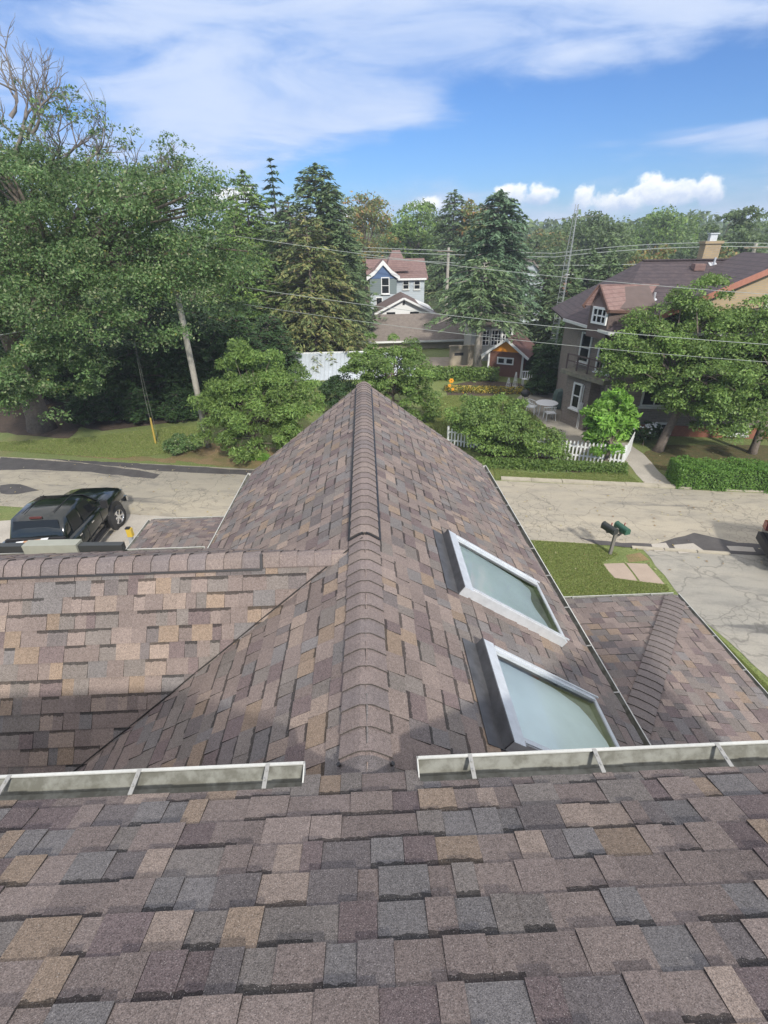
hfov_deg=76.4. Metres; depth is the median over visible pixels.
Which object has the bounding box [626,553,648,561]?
bare soil
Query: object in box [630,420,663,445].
hydrangea
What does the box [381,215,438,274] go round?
broadleaf tree
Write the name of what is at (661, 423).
window
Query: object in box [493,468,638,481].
grass
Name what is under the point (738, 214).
broadleaf tree
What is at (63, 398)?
arborvitae
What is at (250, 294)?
conifer tree
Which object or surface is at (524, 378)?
garden bench
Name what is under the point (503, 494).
fallen leaves
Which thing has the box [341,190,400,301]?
broadleaf tree
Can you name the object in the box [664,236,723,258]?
broadleaf tree
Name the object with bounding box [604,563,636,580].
pavement
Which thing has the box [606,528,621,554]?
mailbox post
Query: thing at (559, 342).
evergreen
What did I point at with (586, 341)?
window
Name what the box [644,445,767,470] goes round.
leaf litter ground
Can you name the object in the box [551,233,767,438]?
brick house
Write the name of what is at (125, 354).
arborvitae
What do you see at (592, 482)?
kerb
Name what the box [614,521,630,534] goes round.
mailbox
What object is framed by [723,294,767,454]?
maple tree
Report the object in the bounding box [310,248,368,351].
pine tree
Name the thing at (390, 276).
blue gable house
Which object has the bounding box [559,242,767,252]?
overhead wire
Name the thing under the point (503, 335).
window
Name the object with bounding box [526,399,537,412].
patio chair
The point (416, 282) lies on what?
window
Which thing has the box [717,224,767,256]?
broadleaf tree
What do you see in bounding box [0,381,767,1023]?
shingled house
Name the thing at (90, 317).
broadleaf tree
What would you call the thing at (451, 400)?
grass
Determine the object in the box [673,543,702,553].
concrete patch
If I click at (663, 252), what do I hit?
broadleaf tree
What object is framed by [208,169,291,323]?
conifer tree
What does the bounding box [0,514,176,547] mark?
concrete drive
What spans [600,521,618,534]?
mailbox
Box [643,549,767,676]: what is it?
driveway
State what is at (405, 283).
window
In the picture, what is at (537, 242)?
broadleaf tree
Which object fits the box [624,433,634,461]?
picket fence
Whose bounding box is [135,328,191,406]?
arborvitae
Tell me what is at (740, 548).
concrete patch
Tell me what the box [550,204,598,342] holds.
lattice tower
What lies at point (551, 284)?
conifer tree
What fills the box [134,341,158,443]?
guy wire
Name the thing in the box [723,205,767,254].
broadleaf tree
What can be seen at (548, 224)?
woodland
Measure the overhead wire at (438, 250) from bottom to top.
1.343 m
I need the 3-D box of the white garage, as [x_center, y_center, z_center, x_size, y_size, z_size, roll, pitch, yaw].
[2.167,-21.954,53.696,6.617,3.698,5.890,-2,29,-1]
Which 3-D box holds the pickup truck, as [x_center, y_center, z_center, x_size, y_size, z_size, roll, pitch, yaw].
[-10.495,0.611,15.749,2.540,2.020,6.085,-3,29,-3]
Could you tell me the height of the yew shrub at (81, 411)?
2.037 m
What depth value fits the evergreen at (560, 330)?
34.87 m
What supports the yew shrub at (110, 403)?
on the mulch bed at (12, 424)
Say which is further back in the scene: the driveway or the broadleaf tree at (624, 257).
the broadleaf tree at (624, 257)
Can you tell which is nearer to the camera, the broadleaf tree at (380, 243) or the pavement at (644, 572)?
the pavement at (644, 572)
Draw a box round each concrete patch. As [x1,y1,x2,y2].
[651,543,668,551]
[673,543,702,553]
[727,546,755,551]
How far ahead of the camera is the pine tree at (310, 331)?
37.27 m
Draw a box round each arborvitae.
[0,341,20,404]
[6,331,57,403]
[41,332,103,404]
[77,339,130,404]
[105,338,163,399]
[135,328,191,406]
[163,324,214,402]
[194,318,249,401]
[221,313,270,394]
[251,312,301,384]
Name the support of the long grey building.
on the ground at (8, 513)
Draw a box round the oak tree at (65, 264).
[0,17,277,433]
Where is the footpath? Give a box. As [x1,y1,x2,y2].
[613,443,670,483]
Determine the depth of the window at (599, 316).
22.12 m
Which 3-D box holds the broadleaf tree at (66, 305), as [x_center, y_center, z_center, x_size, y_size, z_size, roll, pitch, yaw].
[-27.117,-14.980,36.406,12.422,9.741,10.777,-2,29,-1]
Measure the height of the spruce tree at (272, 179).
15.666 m
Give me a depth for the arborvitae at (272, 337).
31.87 m
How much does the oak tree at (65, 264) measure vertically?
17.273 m
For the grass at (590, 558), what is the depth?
14.77 m
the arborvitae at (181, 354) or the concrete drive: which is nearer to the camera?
the concrete drive
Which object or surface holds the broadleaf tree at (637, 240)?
on the ground at (8, 513)
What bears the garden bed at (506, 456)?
on the ground at (8, 513)
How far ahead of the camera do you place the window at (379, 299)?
56.44 m
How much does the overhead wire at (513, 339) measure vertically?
1.907 m
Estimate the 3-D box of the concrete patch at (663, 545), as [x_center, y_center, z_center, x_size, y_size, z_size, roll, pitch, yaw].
[9.053,1.151,15.983,0.636,0.001,0.497,-2,29,-1]
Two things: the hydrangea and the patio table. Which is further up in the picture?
the patio table
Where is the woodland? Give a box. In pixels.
[0,203,767,259]
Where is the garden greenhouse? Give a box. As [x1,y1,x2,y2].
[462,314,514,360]
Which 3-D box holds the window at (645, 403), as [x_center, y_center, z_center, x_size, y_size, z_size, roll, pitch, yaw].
[13.348,-5.623,23.968,1.420,1.090,0.180,3,30,8]
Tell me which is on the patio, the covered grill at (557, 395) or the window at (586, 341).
the covered grill at (557, 395)
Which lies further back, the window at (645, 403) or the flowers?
the flowers
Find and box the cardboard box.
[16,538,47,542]
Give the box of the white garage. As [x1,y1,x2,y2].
[373,292,435,314]
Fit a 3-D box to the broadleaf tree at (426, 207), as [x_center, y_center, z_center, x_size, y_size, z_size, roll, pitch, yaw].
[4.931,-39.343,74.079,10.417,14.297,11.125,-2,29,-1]
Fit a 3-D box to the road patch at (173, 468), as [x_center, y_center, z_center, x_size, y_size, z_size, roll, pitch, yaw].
[-10.653,-2.058,22.407,11.333,0.001,0.688,4,30,9]
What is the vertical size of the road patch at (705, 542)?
0.001 m
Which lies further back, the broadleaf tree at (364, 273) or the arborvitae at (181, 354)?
the broadleaf tree at (364, 273)
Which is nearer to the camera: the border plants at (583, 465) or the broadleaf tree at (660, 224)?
the border plants at (583, 465)
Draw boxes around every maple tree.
[593,272,767,452]
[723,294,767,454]
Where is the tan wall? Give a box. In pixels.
[449,345,474,365]
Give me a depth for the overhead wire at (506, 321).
19.59 m
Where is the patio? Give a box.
[517,392,595,452]
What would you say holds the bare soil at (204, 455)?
on the ground at (8, 513)
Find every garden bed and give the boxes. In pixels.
[443,380,525,395]
[484,453,603,472]
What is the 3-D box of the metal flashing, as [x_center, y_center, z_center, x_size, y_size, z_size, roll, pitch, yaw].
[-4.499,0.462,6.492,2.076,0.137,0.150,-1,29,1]
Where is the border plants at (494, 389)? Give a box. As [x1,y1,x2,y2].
[444,385,529,394]
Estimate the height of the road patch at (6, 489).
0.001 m
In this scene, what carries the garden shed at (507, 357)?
on the ground at (8, 513)
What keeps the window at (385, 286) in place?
in the blue gable house at (390, 276)
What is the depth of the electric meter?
25.25 m
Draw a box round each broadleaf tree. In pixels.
[3,261,103,348]
[33,269,165,359]
[55,264,208,361]
[118,248,256,350]
[217,220,279,308]
[331,249,368,283]
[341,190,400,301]
[366,232,409,258]
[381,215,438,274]
[382,198,447,281]
[449,198,492,278]
[514,228,577,289]
[516,233,566,286]
[536,210,644,290]
[588,220,652,267]
[593,244,651,277]
[618,204,707,266]
[622,243,676,268]
[658,225,709,257]
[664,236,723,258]
[696,206,755,251]
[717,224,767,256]
[718,247,738,257]
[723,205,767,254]
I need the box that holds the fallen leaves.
[3,443,762,569]
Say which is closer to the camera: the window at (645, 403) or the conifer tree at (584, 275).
the window at (645, 403)
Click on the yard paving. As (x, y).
(440, 361)
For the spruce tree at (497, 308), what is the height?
7.856 m
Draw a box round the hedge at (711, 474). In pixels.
[665,455,767,493]
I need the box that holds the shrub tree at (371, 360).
[338,332,445,421]
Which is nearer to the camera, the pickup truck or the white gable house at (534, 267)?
the pickup truck
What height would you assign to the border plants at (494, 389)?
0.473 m
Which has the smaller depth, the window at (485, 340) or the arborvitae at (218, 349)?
the arborvitae at (218, 349)
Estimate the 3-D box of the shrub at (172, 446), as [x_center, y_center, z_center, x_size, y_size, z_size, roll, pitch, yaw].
[-9.878,-3.291,23.807,1.862,1.090,1.843,11,31,20]
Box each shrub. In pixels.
[61,391,104,425]
[91,383,130,421]
[119,387,164,424]
[157,390,197,421]
[161,433,203,454]
[316,373,357,407]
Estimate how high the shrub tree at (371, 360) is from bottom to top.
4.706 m
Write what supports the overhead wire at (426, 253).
attached to the utility pole at (447, 270)
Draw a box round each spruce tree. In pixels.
[257,157,293,275]
[424,189,475,308]
[424,258,537,368]
[441,188,547,328]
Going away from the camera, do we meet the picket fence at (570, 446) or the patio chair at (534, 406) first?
the picket fence at (570, 446)
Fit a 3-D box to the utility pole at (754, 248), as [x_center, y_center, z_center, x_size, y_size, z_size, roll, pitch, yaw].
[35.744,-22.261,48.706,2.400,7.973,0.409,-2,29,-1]
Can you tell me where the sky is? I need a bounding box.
[0,0,767,235]
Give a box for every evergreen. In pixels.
[523,344,541,370]
[551,318,564,341]
[556,339,562,365]
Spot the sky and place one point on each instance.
(619, 108)
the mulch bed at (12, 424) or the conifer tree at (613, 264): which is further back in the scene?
the conifer tree at (613, 264)
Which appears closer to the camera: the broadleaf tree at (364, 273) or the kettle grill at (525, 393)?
the kettle grill at (525, 393)
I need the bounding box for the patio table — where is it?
[536,399,557,416]
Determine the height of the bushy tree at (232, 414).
5.388 m
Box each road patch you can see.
[0,457,159,478]
[0,484,37,493]
[55,459,253,474]
[582,533,764,554]
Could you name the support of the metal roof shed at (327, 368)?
on the ground at (8, 513)
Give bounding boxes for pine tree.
[257,212,375,371]
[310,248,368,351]
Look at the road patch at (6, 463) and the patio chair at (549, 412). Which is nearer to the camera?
the road patch at (6, 463)
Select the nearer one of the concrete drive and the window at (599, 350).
the concrete drive
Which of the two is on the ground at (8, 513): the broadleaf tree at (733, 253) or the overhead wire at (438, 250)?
the broadleaf tree at (733, 253)
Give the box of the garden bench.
[521,371,531,384]
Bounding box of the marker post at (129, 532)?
[125,526,133,542]
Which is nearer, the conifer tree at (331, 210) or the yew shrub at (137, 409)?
the yew shrub at (137, 409)
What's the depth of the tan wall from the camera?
38.00 m
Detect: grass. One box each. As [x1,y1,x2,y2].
[0,426,212,457]
[422,395,581,452]
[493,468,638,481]
[531,540,767,691]
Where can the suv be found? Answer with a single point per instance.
(762, 538)
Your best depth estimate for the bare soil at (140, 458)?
23.34 m
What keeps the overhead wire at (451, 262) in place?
attached to the utility pole at (447, 270)
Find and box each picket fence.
[447,426,626,466]
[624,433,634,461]
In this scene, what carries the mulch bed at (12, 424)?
on the ground at (8, 513)
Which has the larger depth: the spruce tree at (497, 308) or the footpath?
the spruce tree at (497, 308)
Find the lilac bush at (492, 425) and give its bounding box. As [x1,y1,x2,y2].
[443,392,573,464]
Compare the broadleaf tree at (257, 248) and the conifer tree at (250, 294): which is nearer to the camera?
the conifer tree at (250, 294)
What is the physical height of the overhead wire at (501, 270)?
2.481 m
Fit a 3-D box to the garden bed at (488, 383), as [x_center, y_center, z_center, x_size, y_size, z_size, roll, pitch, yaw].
[6.925,-8.511,33.326,5.879,0.001,4.264,-2,29,-1]
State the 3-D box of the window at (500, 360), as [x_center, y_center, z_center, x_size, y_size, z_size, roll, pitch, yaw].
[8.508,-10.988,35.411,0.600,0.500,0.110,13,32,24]
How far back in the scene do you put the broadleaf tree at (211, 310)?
36.89 m
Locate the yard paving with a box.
[420,357,482,367]
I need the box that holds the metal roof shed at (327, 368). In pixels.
[289,351,415,380]
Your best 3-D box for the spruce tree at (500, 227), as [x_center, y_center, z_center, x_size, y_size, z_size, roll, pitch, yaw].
[9.147,-19.253,40.084,8.975,12.262,9.685,-2,29,-1]
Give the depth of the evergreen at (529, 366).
35.80 m
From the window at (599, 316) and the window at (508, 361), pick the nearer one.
the window at (599, 316)
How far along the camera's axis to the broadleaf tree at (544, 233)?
86.79 m
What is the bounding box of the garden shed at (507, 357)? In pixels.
[481,332,534,377]
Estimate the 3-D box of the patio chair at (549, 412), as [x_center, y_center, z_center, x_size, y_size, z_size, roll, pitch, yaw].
[9.224,-5.508,27.067,0.622,0.823,0.558,-2,29,-1]
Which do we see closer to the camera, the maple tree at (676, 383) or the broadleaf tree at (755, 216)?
the maple tree at (676, 383)
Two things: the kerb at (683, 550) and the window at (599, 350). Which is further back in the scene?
the window at (599, 350)
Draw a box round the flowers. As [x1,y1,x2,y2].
[448,378,453,393]
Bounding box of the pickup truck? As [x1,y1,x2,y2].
[2,487,127,542]
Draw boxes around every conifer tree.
[196,195,303,339]
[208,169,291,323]
[250,195,352,351]
[266,162,386,329]
[300,182,381,336]
[515,257,563,345]
[534,264,586,344]
[563,247,606,291]
[590,251,622,285]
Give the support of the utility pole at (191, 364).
on the ground at (8, 513)
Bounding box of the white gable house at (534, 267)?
[516,258,542,322]
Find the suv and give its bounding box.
[756,520,767,557]
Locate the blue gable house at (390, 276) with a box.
[366,250,427,314]
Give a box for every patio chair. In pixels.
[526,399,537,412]
[543,407,556,420]
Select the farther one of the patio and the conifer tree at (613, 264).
the conifer tree at (613, 264)
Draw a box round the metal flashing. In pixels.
[0,539,125,553]
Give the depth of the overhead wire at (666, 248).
48.57 m
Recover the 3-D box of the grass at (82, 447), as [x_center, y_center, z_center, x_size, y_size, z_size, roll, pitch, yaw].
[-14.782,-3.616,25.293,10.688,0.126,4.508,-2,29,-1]
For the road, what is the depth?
18.86 m
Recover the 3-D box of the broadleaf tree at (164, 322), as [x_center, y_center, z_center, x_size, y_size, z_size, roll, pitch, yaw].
[-16.572,-13.150,34.153,9.293,8.394,9.540,-2,29,-1]
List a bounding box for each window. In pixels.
[376,297,382,304]
[381,277,389,294]
[402,280,409,290]
[413,280,420,290]
[482,329,489,345]
[490,329,501,345]
[497,357,505,364]
[501,329,512,340]
[505,357,513,364]
[567,382,583,411]
[576,331,592,365]
[590,306,607,325]
[592,340,610,376]
[638,390,667,408]
[652,422,667,429]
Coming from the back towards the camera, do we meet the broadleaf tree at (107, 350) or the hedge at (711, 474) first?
the broadleaf tree at (107, 350)
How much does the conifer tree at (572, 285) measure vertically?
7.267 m
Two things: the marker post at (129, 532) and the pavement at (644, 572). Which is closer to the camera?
the pavement at (644, 572)
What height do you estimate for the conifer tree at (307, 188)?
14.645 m
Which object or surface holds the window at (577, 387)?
in the brick house at (604, 305)
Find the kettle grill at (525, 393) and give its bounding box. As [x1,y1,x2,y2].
[521,390,529,398]
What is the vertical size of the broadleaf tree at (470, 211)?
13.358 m
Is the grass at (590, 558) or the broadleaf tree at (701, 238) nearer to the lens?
the grass at (590, 558)
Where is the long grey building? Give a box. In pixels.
[345,312,464,349]
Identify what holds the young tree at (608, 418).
on the garden bed at (506, 456)
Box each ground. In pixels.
[0,241,767,684]
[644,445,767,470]
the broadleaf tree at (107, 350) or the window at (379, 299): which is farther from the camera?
the window at (379, 299)
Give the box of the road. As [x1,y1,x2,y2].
[0,457,767,543]
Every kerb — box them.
[501,476,766,492]
[631,546,730,554]
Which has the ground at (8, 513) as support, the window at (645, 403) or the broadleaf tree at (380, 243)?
the broadleaf tree at (380, 243)
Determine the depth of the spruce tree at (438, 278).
62.68 m
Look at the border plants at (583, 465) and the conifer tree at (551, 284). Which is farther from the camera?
the conifer tree at (551, 284)
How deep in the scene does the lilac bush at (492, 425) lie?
21.92 m
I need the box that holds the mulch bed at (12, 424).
[0,397,209,438]
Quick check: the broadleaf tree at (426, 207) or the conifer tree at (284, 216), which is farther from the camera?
the broadleaf tree at (426, 207)
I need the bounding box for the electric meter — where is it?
[576,386,584,428]
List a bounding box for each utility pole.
[144,239,211,447]
[438,248,455,311]
[743,243,767,251]
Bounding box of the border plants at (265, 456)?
[240,450,269,461]
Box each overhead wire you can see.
[214,232,767,294]
[215,282,767,344]
[245,304,762,361]
[361,251,543,256]
[362,247,554,253]
[367,257,634,265]
[556,246,767,256]
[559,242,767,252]
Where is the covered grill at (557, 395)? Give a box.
[551,389,562,408]
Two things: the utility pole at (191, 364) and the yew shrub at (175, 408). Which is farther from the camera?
the yew shrub at (175, 408)
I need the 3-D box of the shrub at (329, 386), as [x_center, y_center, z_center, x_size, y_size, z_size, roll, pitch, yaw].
[-2.613,-6.887,28.680,2.808,2.350,2.877,-2,29,-1]
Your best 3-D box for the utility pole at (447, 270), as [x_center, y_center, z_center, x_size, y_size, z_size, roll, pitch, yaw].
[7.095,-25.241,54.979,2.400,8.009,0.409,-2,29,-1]
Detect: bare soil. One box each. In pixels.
[0,441,175,462]
[165,443,277,468]
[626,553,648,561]
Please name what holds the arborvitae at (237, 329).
on the ground at (8, 513)
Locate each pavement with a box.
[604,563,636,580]
[627,563,663,583]
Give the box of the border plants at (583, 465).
[476,455,628,475]
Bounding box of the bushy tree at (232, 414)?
[185,335,326,463]
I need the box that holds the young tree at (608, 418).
[579,386,642,462]
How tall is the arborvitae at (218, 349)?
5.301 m
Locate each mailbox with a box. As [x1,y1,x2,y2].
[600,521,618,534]
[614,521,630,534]
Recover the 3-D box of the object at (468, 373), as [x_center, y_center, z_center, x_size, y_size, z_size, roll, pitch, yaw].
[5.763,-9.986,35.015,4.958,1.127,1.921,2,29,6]
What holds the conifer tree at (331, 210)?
on the ground at (8, 513)
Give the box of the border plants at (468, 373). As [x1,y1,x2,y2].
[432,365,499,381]

